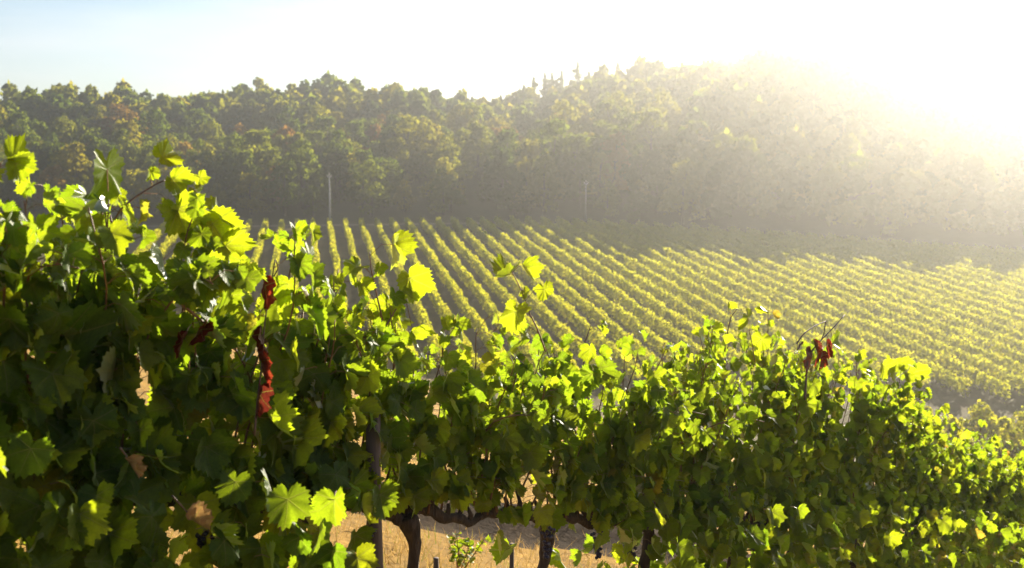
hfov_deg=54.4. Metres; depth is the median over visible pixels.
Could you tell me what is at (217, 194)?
broadleaf tree
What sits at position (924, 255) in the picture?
vine row
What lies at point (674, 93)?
broadleaf tree
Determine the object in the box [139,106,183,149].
broadleaf tree
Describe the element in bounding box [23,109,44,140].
broadleaf tree
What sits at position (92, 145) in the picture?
broadleaf tree
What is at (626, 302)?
vine row
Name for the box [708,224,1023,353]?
vine row
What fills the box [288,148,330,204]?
broadleaf tree
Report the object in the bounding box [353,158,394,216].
broadleaf tree
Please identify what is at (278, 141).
broadleaf tree
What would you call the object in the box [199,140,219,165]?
broadleaf tree
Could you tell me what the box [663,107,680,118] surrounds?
broadleaf tree
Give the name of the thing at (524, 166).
broadleaf tree
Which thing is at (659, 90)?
broadleaf tree
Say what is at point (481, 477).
trellis wire
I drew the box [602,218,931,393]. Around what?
vine row
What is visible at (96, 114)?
broadleaf tree
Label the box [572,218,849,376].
vine row
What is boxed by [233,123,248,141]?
broadleaf tree
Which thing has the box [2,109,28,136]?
broadleaf tree
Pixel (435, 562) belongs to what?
wooden stake
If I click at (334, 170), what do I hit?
broadleaf tree
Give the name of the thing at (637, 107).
broadleaf tree
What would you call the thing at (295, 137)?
broadleaf tree
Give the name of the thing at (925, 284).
vine row
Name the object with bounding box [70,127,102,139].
broadleaf tree
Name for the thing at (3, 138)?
broadleaf tree
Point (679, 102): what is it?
broadleaf tree
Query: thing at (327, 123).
broadleaf tree
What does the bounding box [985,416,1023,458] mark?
shrub
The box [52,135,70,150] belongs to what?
broadleaf tree
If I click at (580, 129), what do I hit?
broadleaf tree
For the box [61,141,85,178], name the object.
broadleaf tree
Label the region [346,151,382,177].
broadleaf tree
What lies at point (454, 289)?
vine row
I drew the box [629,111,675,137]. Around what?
broadleaf tree
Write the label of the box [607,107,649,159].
broadleaf tree
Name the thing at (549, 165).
broadleaf tree
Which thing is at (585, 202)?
utility pole
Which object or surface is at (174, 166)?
broadleaf tree
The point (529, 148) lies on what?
broadleaf tree
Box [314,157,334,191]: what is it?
broadleaf tree
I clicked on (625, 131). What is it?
broadleaf tree
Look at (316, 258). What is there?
vine row
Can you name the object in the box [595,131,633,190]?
broadleaf tree
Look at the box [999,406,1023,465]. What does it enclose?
shrub
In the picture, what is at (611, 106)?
broadleaf tree
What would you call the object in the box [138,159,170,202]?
broadleaf tree
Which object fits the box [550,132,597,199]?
broadleaf tree
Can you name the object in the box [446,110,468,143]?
broadleaf tree
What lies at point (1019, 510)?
grapevine
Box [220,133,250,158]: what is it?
broadleaf tree
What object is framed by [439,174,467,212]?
broadleaf tree
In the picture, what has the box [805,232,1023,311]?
vine row
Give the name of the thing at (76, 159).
broadleaf tree
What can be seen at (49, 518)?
grapevine
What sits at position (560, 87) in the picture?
pine tree
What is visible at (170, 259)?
vine row
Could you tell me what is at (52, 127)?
broadleaf tree
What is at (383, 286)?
vine row
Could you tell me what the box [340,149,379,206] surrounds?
broadleaf tree
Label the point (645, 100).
broadleaf tree
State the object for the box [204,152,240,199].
broadleaf tree
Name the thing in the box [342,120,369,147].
broadleaf tree
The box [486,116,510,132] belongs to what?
broadleaf tree
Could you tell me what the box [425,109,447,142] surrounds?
broadleaf tree
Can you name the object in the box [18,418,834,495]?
trellis wire
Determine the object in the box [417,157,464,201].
broadleaf tree
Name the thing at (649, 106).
broadleaf tree
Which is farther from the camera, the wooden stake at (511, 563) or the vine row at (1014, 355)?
the vine row at (1014, 355)
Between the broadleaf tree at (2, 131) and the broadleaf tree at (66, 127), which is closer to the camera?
the broadleaf tree at (2, 131)
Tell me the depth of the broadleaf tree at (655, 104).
217.91 m
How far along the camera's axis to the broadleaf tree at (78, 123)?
207.54 m
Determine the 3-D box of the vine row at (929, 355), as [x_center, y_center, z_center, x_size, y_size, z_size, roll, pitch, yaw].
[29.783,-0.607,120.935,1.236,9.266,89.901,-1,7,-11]
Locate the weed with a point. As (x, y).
(456, 548)
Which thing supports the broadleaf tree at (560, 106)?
on the ground at (474, 208)
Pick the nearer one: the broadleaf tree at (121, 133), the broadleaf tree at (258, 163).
the broadleaf tree at (258, 163)
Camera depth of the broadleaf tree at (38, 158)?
184.81 m
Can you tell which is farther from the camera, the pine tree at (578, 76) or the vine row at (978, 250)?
the pine tree at (578, 76)
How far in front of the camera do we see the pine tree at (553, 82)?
304.46 m
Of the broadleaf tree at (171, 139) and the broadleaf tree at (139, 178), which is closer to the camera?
the broadleaf tree at (139, 178)
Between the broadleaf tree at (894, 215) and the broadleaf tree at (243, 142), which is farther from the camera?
the broadleaf tree at (243, 142)
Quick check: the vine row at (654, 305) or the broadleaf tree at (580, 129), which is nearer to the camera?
the vine row at (654, 305)
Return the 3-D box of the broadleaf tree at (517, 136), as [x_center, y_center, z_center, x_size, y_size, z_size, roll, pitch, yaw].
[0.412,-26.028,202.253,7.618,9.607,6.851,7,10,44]
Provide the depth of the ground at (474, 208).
127.63 m
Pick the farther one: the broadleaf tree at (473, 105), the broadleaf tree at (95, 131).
the broadleaf tree at (473, 105)
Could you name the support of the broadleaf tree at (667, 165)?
on the ground at (474, 208)
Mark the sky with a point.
(489, 49)
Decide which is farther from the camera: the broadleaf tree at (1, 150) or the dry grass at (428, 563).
the broadleaf tree at (1, 150)
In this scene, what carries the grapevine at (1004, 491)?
on the ground at (474, 208)
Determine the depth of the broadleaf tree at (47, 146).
190.04 m
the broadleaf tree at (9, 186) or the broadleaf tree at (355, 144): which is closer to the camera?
the broadleaf tree at (9, 186)
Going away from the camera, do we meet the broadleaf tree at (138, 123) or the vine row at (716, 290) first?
the vine row at (716, 290)
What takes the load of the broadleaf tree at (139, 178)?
on the ground at (474, 208)
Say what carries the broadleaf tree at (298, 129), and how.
on the ground at (474, 208)
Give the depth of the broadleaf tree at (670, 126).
199.72 m
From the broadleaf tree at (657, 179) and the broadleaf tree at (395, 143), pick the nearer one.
the broadleaf tree at (657, 179)
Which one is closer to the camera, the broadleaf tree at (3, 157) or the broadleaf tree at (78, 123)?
the broadleaf tree at (3, 157)
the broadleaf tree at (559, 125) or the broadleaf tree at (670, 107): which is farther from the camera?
the broadleaf tree at (670, 107)
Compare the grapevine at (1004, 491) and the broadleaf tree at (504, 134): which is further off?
the broadleaf tree at (504, 134)
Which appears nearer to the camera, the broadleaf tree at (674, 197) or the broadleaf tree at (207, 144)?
the broadleaf tree at (674, 197)
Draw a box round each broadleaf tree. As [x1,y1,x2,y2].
[0,105,12,135]
[0,128,7,145]
[0,134,7,156]
[0,144,7,198]
[0,153,41,201]
[0,170,40,206]
[1,100,18,120]
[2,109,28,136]
[16,118,53,163]
[17,127,51,168]
[22,181,42,211]
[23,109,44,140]
[26,132,43,152]
[32,165,66,208]
[34,152,46,181]
[37,152,68,192]
[41,132,64,167]
[45,115,77,153]
[48,125,58,133]
[51,141,93,191]
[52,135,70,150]
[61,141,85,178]
[62,125,96,161]
[66,102,109,137]
[69,119,84,137]
[70,114,92,129]
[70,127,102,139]
[74,133,108,184]
[77,174,92,194]
[88,104,112,138]
[98,137,119,152]
[100,103,140,137]
[106,128,139,172]
[112,119,142,166]
[112,136,137,193]
[116,119,139,145]
[121,109,152,137]
[121,169,173,214]
[122,140,172,199]
[129,117,146,137]
[132,134,171,168]
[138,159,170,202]
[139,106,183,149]
[143,150,186,167]
[143,165,172,207]
[157,134,177,150]
[169,164,188,200]
[170,166,209,209]
[174,141,205,188]
[177,132,191,149]
[178,125,195,139]
[181,108,217,145]
[185,138,218,188]
[192,144,218,165]
[197,118,227,161]
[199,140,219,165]
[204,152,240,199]
[205,182,228,207]
[209,131,241,175]
[219,149,261,206]
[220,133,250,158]
[224,128,281,197]
[226,145,283,201]
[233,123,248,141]
[256,127,274,145]
[258,148,282,203]
[259,156,309,215]
[263,124,294,157]
[263,145,297,185]
[269,134,290,154]
[271,105,299,129]
[272,137,328,208]
[283,132,313,151]
[284,143,300,178]
[286,124,305,134]
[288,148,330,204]
[292,123,323,140]
[303,102,334,150]
[304,130,332,164]
[309,115,341,155]
[309,168,336,207]
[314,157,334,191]
[317,129,355,197]
[323,135,352,193]
[328,111,347,132]
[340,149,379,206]
[341,141,362,171]
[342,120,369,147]
[345,117,385,151]
[345,152,375,190]
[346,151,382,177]
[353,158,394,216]
[360,122,382,152]
[370,113,385,136]
[373,157,405,187]
[373,180,394,207]
[375,158,404,192]
[376,114,407,144]
[381,119,390,132]
[384,135,414,182]
[387,112,425,172]
[390,113,406,124]
[397,127,438,163]
[406,120,442,176]
[411,116,443,147]
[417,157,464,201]
[420,123,455,167]
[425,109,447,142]
[428,132,474,179]
[436,124,450,142]
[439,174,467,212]
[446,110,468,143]
[447,127,475,170]
[450,108,479,143]
[454,100,489,132]
[456,122,492,178]
[475,147,515,201]
[476,126,493,164]
[478,156,497,187]
[480,133,496,163]
[482,128,521,182]
[483,128,500,151]
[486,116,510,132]
[498,127,523,145]
[508,133,532,168]
[508,157,542,204]
[511,138,541,168]
[519,152,569,214]
[526,123,543,140]
[527,119,553,158]
[530,114,576,195]
[539,141,556,153]
[545,98,581,137]
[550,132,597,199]
[557,132,576,180]
[558,154,602,208]
[566,123,598,135]
[574,103,593,125]
[576,115,597,126]
[577,134,617,185]
[582,151,619,201]
[584,131,596,137]
[588,101,613,122]
[589,120,616,135]
[592,99,624,125]
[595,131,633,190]
[601,89,635,124]
[601,125,642,184]
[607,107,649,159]
[618,144,654,194]
[620,91,642,123]
[626,99,643,124]
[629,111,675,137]
[631,107,669,159]
[631,179,650,205]
[638,90,650,109]
[639,103,656,128]
[643,106,676,147]
[643,166,669,214]
[644,100,661,108]
[645,107,670,138]
[646,148,678,191]
[647,133,682,169]
[648,86,665,103]
[652,90,684,130]
[657,157,709,224]
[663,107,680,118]
[667,90,679,97]
[673,96,685,111]
[874,194,907,236]
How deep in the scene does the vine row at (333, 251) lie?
131.35 m
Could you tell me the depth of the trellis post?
3.39 m
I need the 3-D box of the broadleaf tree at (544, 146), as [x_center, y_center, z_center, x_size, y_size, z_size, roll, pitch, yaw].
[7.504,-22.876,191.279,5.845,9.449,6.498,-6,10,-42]
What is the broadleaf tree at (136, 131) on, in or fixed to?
on the ground at (474, 208)
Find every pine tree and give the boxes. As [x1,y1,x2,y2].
[518,85,526,99]
[524,77,538,91]
[538,72,550,99]
[548,72,558,90]
[554,70,564,94]
[571,61,582,83]
[583,71,590,79]
[614,62,619,72]
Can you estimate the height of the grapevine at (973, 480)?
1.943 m
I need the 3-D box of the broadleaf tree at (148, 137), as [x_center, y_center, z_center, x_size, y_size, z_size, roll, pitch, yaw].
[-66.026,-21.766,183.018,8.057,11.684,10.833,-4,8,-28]
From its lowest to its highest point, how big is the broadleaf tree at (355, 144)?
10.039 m
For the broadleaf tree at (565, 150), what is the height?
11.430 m
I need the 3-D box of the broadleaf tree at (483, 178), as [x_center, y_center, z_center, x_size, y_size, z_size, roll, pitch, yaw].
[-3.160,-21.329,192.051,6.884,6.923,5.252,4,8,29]
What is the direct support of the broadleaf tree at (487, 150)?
on the ground at (474, 208)
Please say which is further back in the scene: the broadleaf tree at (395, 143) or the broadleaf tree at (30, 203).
the broadleaf tree at (395, 143)
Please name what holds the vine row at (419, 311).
on the ground at (474, 208)
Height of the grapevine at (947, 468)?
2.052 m
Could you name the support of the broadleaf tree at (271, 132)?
on the ground at (474, 208)
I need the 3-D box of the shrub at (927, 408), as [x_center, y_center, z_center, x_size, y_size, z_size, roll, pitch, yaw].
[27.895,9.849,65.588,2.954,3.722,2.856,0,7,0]
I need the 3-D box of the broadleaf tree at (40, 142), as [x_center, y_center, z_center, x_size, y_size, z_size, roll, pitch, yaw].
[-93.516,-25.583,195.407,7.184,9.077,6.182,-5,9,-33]
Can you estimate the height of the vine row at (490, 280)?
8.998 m
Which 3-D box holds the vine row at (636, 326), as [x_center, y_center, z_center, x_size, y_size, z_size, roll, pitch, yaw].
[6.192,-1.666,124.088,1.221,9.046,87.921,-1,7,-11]
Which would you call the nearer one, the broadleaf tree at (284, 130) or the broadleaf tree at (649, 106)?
the broadleaf tree at (284, 130)
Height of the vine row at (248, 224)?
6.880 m
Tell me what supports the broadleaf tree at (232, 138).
on the ground at (474, 208)
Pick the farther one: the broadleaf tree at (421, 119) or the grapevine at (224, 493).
the broadleaf tree at (421, 119)
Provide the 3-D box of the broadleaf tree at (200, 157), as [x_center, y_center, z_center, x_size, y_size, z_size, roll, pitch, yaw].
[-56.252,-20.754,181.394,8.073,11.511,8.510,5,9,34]
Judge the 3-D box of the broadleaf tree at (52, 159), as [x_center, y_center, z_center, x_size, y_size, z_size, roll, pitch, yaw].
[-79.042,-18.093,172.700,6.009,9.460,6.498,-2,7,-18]
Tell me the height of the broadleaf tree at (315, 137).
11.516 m
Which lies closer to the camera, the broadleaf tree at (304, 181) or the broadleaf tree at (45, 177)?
the broadleaf tree at (45, 177)
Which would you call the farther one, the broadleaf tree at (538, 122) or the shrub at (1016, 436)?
the broadleaf tree at (538, 122)
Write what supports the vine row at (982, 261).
on the ground at (474, 208)
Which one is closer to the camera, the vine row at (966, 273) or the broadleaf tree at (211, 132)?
the vine row at (966, 273)
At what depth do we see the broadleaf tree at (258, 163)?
177.55 m
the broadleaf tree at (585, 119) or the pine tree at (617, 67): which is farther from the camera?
the pine tree at (617, 67)
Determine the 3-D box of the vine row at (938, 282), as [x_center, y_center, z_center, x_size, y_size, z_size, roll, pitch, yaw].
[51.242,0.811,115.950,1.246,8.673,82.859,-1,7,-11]
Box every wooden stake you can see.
[433,557,438,567]
[509,543,513,567]
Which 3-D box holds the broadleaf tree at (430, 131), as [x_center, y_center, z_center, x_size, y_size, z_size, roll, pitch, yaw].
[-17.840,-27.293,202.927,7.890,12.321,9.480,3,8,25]
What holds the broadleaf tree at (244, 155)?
on the ground at (474, 208)
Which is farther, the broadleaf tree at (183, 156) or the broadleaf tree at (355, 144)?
the broadleaf tree at (355, 144)
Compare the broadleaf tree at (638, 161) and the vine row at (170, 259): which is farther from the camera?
the broadleaf tree at (638, 161)
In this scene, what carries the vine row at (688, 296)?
on the ground at (474, 208)
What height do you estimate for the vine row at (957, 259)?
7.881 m
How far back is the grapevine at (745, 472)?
5.56 m
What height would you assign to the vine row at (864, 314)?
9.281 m
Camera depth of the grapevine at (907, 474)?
7.35 m
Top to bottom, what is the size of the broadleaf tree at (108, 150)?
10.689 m
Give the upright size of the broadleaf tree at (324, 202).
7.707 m
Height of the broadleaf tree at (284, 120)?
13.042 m
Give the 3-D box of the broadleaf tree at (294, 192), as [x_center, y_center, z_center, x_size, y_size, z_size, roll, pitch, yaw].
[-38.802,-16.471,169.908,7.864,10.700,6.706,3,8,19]
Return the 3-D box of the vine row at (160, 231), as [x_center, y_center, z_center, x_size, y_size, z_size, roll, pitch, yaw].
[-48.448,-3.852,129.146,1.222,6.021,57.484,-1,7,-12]
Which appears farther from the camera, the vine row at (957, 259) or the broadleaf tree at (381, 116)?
the broadleaf tree at (381, 116)
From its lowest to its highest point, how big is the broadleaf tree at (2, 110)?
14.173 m
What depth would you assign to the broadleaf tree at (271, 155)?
178.04 m
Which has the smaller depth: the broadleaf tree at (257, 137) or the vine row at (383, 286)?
the vine row at (383, 286)
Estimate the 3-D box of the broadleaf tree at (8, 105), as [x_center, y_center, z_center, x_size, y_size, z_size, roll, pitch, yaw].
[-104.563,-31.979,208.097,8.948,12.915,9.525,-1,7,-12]
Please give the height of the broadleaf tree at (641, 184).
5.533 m
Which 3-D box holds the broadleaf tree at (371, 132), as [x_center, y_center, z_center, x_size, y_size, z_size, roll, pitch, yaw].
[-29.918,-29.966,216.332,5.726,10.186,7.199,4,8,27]
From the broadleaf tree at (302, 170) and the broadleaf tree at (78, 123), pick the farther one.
the broadleaf tree at (78, 123)
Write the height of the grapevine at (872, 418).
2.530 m
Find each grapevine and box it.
[0,132,167,567]
[14,138,399,567]
[292,229,570,567]
[450,253,695,567]
[549,319,777,567]
[656,301,843,567]
[726,304,876,567]
[774,322,933,567]
[860,355,958,567]
[899,401,1001,567]
[937,419,1023,567]
[954,435,1023,567]
[994,440,1023,563]
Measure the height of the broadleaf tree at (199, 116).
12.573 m
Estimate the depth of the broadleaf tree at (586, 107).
226.98 m
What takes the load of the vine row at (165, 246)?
on the ground at (474, 208)
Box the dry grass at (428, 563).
[17,374,839,567]
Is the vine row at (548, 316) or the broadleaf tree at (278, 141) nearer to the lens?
the vine row at (548, 316)
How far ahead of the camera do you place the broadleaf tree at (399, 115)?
224.78 m
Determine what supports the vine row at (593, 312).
on the ground at (474, 208)
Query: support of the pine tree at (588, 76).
on the ground at (474, 208)
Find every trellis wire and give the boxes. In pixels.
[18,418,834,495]
[33,439,794,501]
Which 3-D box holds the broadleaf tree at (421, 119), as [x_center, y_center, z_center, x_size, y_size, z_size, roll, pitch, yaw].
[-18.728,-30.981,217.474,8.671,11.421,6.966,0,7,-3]
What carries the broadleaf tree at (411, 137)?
on the ground at (474, 208)
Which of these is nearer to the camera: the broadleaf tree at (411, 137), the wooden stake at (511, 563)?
the wooden stake at (511, 563)
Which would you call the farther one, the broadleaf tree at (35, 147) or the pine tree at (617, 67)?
the pine tree at (617, 67)
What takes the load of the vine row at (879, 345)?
on the ground at (474, 208)
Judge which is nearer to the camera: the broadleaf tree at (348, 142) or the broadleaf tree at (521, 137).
the broadleaf tree at (348, 142)
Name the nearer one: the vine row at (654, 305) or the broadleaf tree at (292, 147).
the vine row at (654, 305)
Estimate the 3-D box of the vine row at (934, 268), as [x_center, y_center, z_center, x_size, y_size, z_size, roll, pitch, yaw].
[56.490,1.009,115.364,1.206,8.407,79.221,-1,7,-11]
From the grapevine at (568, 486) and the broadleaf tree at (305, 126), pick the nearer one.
the grapevine at (568, 486)
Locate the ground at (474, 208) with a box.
[0,112,1023,567]
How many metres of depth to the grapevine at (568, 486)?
4.23 m
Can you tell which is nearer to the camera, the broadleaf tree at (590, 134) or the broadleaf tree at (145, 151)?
the broadleaf tree at (145, 151)
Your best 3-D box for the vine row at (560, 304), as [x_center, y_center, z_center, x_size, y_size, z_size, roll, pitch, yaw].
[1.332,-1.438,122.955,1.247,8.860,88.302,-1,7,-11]
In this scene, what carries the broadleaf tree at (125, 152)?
on the ground at (474, 208)
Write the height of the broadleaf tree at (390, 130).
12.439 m
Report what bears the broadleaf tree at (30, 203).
on the ground at (474, 208)
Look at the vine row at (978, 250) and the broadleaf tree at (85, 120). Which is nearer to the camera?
the vine row at (978, 250)
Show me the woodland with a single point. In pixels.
(943, 119)
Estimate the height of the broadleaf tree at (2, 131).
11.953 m
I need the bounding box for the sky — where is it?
[0,0,1023,101]
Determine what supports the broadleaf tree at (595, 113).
on the ground at (474, 208)
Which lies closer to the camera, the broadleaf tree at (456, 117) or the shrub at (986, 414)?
the shrub at (986, 414)
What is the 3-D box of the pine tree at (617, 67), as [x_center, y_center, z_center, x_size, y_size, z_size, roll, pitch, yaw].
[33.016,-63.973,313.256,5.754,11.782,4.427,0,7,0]
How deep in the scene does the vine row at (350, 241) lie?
133.81 m
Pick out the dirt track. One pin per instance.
(318, 224)
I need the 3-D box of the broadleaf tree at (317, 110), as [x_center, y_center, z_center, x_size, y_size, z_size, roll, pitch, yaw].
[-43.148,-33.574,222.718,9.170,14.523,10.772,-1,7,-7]
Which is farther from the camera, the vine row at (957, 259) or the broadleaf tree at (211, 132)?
the broadleaf tree at (211, 132)
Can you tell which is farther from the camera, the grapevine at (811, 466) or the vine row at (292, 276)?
the vine row at (292, 276)
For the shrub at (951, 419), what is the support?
on the ground at (474, 208)
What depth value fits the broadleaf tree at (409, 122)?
202.26 m
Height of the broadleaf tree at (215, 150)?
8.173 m
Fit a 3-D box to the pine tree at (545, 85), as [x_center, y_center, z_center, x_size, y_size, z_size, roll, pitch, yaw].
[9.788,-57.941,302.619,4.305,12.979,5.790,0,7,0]
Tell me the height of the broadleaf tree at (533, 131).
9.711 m
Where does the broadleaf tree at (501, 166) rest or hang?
on the ground at (474, 208)
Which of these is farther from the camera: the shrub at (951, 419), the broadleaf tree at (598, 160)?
the broadleaf tree at (598, 160)
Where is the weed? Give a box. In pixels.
[446,532,490,567]
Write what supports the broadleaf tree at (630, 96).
on the ground at (474, 208)
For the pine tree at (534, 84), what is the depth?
300.83 m
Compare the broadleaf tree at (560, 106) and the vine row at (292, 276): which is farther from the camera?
the broadleaf tree at (560, 106)
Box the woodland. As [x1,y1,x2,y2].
[0,16,1023,235]
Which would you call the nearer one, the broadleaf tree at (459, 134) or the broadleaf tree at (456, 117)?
the broadleaf tree at (459, 134)
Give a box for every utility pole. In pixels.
[327,173,330,219]
[584,182,587,220]
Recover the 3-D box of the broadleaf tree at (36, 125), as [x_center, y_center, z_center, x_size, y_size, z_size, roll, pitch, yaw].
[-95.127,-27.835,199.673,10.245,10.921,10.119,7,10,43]
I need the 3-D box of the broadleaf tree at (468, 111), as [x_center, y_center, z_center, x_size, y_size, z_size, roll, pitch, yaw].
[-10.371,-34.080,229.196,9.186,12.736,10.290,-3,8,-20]
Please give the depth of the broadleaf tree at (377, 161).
185.42 m
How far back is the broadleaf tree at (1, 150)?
175.28 m
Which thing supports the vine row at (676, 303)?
on the ground at (474, 208)
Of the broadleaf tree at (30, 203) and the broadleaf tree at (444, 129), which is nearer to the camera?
the broadleaf tree at (30, 203)
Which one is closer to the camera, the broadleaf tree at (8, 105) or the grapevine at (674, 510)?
the grapevine at (674, 510)
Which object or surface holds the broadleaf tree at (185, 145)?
on the ground at (474, 208)
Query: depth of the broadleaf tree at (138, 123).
203.42 m
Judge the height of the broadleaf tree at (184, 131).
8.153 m
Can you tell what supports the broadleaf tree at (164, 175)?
on the ground at (474, 208)
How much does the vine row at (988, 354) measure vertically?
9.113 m
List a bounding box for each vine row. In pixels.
[133,222,165,256]
[138,233,178,289]
[159,241,186,283]
[242,219,252,232]
[247,218,268,295]
[270,219,284,276]
[290,218,298,319]
[311,218,322,334]
[326,218,353,341]
[342,217,387,360]
[359,217,417,356]
[374,217,452,373]
[389,217,483,377]
[404,217,506,366]
[419,216,542,373]
[435,217,580,369]
[450,216,598,369]
[466,217,642,380]
[479,216,663,370]
[494,215,689,370]
[508,216,723,364]
[524,216,755,374]
[540,216,772,357]
[555,216,817,375]
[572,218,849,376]
[587,218,885,384]
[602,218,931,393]
[619,219,972,398]
[636,220,1010,402]
[654,221,1023,394]
[671,222,1023,380]
[689,222,1023,366]
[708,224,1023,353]
[728,225,1023,346]
[746,227,1023,332]
[765,229,1023,326]
[785,230,1023,317]
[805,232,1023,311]
[825,233,1023,304]
[846,235,1023,294]
[867,236,1023,289]
[888,238,1023,284]
[910,239,1023,277]
[931,241,1023,271]
[953,242,1023,268]
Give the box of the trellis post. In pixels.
[366,414,382,567]
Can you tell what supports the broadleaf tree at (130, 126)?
on the ground at (474, 208)
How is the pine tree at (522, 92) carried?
on the ground at (474, 208)
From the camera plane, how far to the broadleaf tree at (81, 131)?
190.08 m
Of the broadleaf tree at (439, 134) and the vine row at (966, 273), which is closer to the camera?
the vine row at (966, 273)
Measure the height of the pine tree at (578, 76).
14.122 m
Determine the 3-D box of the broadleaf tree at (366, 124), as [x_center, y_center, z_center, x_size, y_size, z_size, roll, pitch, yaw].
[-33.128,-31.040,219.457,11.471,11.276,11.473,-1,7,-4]
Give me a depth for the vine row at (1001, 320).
117.61 m
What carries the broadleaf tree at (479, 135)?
on the ground at (474, 208)
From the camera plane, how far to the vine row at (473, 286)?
115.03 m
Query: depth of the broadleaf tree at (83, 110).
217.66 m
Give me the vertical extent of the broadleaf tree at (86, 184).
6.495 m
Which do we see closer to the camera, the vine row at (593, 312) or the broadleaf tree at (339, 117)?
the vine row at (593, 312)
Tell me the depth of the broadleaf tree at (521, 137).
210.51 m
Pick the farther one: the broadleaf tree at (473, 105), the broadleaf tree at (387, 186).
the broadleaf tree at (473, 105)
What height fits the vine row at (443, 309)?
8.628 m
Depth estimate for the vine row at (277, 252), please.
128.84 m
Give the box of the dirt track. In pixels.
[26,222,664,229]
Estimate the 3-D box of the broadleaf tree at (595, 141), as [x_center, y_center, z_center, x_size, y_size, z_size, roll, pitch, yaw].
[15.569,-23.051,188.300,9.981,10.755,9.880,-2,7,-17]
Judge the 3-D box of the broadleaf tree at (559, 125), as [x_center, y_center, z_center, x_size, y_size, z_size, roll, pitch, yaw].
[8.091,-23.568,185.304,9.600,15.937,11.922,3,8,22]
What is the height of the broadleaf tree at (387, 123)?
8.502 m
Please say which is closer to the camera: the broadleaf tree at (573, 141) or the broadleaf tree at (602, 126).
the broadleaf tree at (573, 141)
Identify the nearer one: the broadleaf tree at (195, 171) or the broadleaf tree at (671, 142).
the broadleaf tree at (195, 171)
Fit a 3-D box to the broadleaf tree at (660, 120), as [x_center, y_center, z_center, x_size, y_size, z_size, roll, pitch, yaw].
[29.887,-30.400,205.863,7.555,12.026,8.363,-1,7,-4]
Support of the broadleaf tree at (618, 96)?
on the ground at (474, 208)
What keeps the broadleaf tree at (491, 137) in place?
on the ground at (474, 208)
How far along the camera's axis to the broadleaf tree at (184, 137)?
212.58 m
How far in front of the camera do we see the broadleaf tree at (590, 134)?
194.19 m
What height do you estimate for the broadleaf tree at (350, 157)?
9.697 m
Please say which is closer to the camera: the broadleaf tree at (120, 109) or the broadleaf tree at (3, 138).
the broadleaf tree at (3, 138)
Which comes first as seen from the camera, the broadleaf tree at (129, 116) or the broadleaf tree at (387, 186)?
the broadleaf tree at (387, 186)
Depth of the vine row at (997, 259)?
137.45 m
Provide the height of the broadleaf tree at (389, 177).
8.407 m
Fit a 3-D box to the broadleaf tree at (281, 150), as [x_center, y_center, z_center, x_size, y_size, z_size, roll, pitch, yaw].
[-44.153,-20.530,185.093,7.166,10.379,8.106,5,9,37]
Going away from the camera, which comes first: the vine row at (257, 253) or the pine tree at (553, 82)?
the vine row at (257, 253)
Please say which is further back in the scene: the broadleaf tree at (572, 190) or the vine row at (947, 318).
the broadleaf tree at (572, 190)
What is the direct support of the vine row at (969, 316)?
on the ground at (474, 208)
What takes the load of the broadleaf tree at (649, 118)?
on the ground at (474, 208)
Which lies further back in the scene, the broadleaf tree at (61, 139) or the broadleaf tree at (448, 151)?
the broadleaf tree at (61, 139)
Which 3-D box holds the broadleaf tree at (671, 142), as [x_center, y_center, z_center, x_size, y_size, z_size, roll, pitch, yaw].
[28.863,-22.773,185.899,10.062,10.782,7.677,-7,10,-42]
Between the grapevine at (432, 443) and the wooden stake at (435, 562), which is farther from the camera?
the wooden stake at (435, 562)
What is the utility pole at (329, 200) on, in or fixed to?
on the ground at (474, 208)
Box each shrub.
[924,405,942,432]
[942,414,974,465]
[959,399,1010,448]
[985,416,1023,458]
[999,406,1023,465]
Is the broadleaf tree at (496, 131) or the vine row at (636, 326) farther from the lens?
the broadleaf tree at (496, 131)

